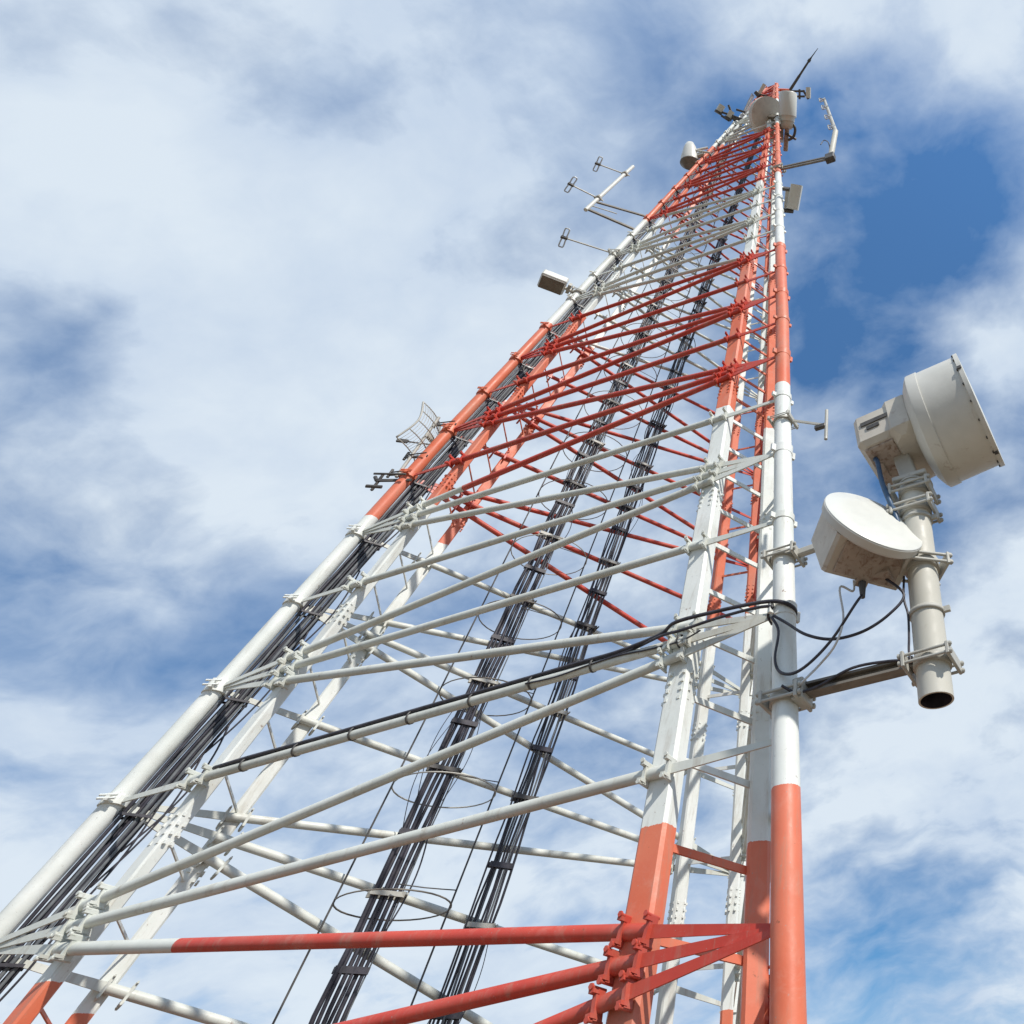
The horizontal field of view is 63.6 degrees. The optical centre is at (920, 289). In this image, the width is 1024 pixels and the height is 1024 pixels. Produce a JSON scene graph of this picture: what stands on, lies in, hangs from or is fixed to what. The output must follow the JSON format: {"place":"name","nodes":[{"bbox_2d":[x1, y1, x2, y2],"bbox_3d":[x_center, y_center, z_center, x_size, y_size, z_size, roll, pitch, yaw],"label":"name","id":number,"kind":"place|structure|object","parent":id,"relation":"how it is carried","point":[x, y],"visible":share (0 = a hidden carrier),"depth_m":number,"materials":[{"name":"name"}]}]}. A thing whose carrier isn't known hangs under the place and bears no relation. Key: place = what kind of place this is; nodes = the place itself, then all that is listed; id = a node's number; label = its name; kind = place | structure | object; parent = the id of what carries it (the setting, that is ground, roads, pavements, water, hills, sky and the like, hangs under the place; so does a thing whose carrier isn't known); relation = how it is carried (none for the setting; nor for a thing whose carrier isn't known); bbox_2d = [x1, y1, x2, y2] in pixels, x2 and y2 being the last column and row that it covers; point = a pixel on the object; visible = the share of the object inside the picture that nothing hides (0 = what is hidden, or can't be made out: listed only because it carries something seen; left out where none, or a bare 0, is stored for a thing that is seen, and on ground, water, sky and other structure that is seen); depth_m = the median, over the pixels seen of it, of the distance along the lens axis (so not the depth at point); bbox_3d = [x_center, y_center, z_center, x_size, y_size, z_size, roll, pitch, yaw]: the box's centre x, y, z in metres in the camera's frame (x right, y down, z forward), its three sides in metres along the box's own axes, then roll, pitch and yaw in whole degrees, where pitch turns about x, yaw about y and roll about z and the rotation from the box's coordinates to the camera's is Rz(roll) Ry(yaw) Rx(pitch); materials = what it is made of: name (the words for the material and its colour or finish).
{"place":"outdoors","nodes":[
{"label":"outdoors","id":0,"kind":"place"},
{"bbox_2d":[0,0,1023,1023],"label":"sky","id":1,"kind":"structure","parent":0,"point":[245,245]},
{"label":"ground","id":2,"kind":"structure","parent":0,"visible":0},
{"bbox_2d":[0,82,806,1023],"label":"lattice tower","id":3,"kind":"structure","parent":2,"relation":"on","point":[758,948],"depth_m":9.94,"materials":[{"name":"metal"}]},
{"bbox_2d":[0,110,748,1001],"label":"cable bundle","id":4,"kind":"object","parent":3,"relation":"attached to","point":[230,710],"visible":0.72,"depth_m":10.42,"materials":[{"name":"black rubber"}]},
{"bbox_2d":[365,473,411,490],"bbox_3d":[-11.423,4.101,14.037,0.793,0.460,0.254,4,-57,-9],"label":"clamp bracket","id":5,"kind":"object","parent":3,"relation":"attached to","point":[377,480],"visible":1,"depth_m":14.06,"materials":[{"name":"metal"}]},
{"bbox_2d":[386,401,456,477],"bbox_3d":[-11.764,3.804,15.059,0.880,1.823,1.522,36,-67,-26],"label":"grid antenna","id":6,"kind":"object","parent":3,"relation":"attached to","point":[428,436],"visible":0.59,"depth_m":15.01,"materials":[{"name":"metal"}]},
{"bbox_2d":[212,599,797,771],"bbox_3d":[-5.744,5.368,8.685,8.830,0.286,0.462,-18,-56,6],"label":"feeder cable","id":7,"kind":"object","parent":3,"relation":"attached to","point":[623,651],"visible":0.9,"depth_m":8.59,"materials":[{"name":"rubber"}]},
{"bbox_2d":[272,129,743,1023],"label":"ladder cage","id":8,"kind":"object","parent":3,"relation":"attached to","point":[520,639],"visible":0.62,"depth_m":12.34,"materials":[{"name":"metal"}]},
{"bbox_2d":[308,93,753,1023],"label":"cable ladder","id":9,"kind":"object","parent":3,"relation":"attached to","point":[466,723],"visible":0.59,"depth_m":12.04,"materials":[{"name":"metal"}]},
{"bbox_2d":[537,269,586,294],"bbox_3d":[-11.242,-0.088,20.555,1.355,0.305,0.580,25,-63,-22],"label":"floodlight","id":10,"kind":"object","parent":3,"relation":"attached to","point":[553,282],"visible":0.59,"depth_m":20.34,"materials":[{"name":"metal"}]},
{"bbox_2d":[558,228,620,257],"bbox_3d":[-11.373,-1.476,22.618,2.021,0.490,0.551,19,-61,-18],"label":"dipole antenna","id":11,"kind":"object","parent":3,"relation":"attached to","point":[565,238],"visible":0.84,"depth_m":22.40,"materials":[{"name":"metal"}]},
{"bbox_2d":[427,137,760,1023],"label":"cable ladder","id":12,"kind":"object","parent":3,"relation":"attached to","point":[505,863],"visible":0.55,"depth_m":12.98,"materials":[{"name":"metal"}]},
{"bbox_2d":[564,156,645,229],"bbox_3d":[-12.097,-3.906,25.911,2.943,4.818,0.708,29,-64,-23],"label":"dipole array","id":13,"kind":"object","parent":3,"relation":"attached to","point":[597,198],"visible":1,"depth_m":24.75,"materials":[{"name":"metal"}]},
{"bbox_2d":[680,141,710,169],"bbox_3d":[-10.606,-6.217,30.942,1.347,1.532,1.046,7,-57,-11],"label":"cone antenna","id":14,"kind":"object","parent":3,"relation":"attached to","point":[691,154],"visible":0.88,"depth_m":30.49,"materials":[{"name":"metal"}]},
{"bbox_2d":[714,103,745,121],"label":"panel antenna","id":15,"kind":"object","parent":3,"relation":"attached to","point":[729,116],"visible":0.91,"depth_m":35.09,"materials":[{"name":"metal"}]},
{"bbox_2d":[754,83,767,96],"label":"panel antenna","id":16,"kind":"object","parent":3,"relation":"attached to","point":[759,92],"visible":0.81,"depth_m":39.03,"materials":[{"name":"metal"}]},
{"bbox_2d":[748,96,780,135],"bbox_3d":[-7.791,-8.761,33.135,1.665,1.634,1.958,-18,-56,6],"label":"drum antenna","id":17,"kind":"object","parent":3,"relation":"attached to","point":[762,110],"visible":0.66,"depth_m":32.73,"materials":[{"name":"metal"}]},
{"bbox_2d":[769,124,783,142],"bbox_3d":[-7.176,-7.540,31.953,0.817,3.160,1.654,0,-56,-7],"label":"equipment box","id":18,"kind":"object","parent":3,"relation":"attached to","point":[781,136],"visible":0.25,"depth_m":32.70,"materials":[{"name":"metal"}]},
{"bbox_2d":[778,90,796,150],"bbox_3d":[-6.650,-8.499,32.808,0.908,1.716,2.842,0,-56,-7],"label":"cylinder antenna","id":19,"kind":"object","parent":3,"relation":"attached to","point":[787,107],"visible":1,"depth_m":32.30,"materials":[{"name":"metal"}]},
{"bbox_2d":[782,184,802,212],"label":"panel antenna","id":20,"kind":"object","parent":3,"relation":"attached to","point":[793,192],"visible":0.95,"depth_m":21.79,"materials":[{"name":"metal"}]},
{"bbox_2d":[767,409,827,439],"bbox_3d":[-2.094,2.445,11.254,1.070,0.766,0.450,-18,-56,6],"label":"dipole antenna","id":21,"kind":"object","parent":3,"relation":"attached to","point":[817,426],"visible":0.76,"depth_m":11.42,"materials":[{"name":"metal"}]},
{"bbox_2d":[791,87,810,99],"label":"panel antenna","id":22,"kind":"object","parent":3,"relation":"attached to","point":[807,93],"visible":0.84,"depth_m":38.82,"materials":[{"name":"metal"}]},
{"bbox_2d":[789,48,817,90],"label":"lightning rod","id":23,"kind":"object","parent":3,"relation":"attached to","point":[799,75],"visible":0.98,"depth_m":40.85,"materials":[{"name":"metal"}]},
{"bbox_2d":[770,97,837,175],"bbox_3d":[-4.643,-6.303,26.788,2.772,7.311,0.423,-22,-57,8],"label":"dipole array","id":24,"kind":"object","parent":3,"relation":"attached to","point":[829,157],"visible":0.87,"depth_m":24.79,"materials":[{"name":"metal"}]},
{"bbox_2d":[755,475,964,719],"bbox_3d":[-0.869,3.832,8.154,2.508,2.834,0.598,-18,-56,6],"label":"antenna pole","id":25,"kind":"object","parent":3,"relation":"attached to","point":[926,669],"visible":0.81,"depth_m":7.31,"materials":[{"name":"metal"}]},
{"bbox_2d":[781,659,899,692],"bbox_3d":[-0.815,4.278,7.238,1.468,0.185,0.114,-11,-56,0],"label":"hanging cable","id":26,"kind":"object","parent":25,"relation":"attached to","point":[839,674],"visible":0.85,"depth_m":7.26,"materials":[{"name":"black rubber"}]},
{"bbox_2d":[811,492,953,598],"bbox_3d":[-0.516,3.218,8.328,1.755,1.445,1.044,25,-62,-21],"label":"drum antenna","id":27,"kind":"object","parent":25,"relation":"attached to","point":[862,542],"visible":0.87,"depth_m":7.92,"materials":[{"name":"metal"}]},
{"bbox_2d":[770,594,862,675],"bbox_3d":[-1.246,3.969,7.573,1.262,0.800,0.152,-23,-57,9],"label":"hanging cable","id":28,"kind":"object","parent":27,"relation":"hanging from","point":[813,659],"visible":1,"depth_m":7.45,"materials":[{"name":"black rubber"}]},
{"bbox_2d":[797,580,854,686],"bbox_3d":[-1.148,3.966,7.528,0.838,1.087,0.174,-26,-57,11],"label":"hanging cable","id":29,"kind":"object","parent":27,"relation":"hanging from","point":[830,651],"visible":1,"depth_m":7.38,"materials":[{"name":"grey rubber"}]},
{"bbox_2d":[772,578,904,640],"bbox_3d":[-0.997,3.858,7.765,1.696,0.633,0.100,-17,-56,5],"label":"hanging cable","id":30,"kind":"object","parent":27,"relation":"hanging from","point":[853,634],"visible":0.96,"depth_m":7.59,"materials":[{"name":"black rubber"}]},
{"bbox_2d":[854,353,1004,521],"bbox_3d":[0.147,2.481,9.510,1.998,3.249,1.876,-18,-56,6],"label":"drum antenna","id":31,"kind":"object","parent":25,"relation":"attached to","point":[929,423],"visible":0.94,"depth_m":9.33,"materials":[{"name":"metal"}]}
]}

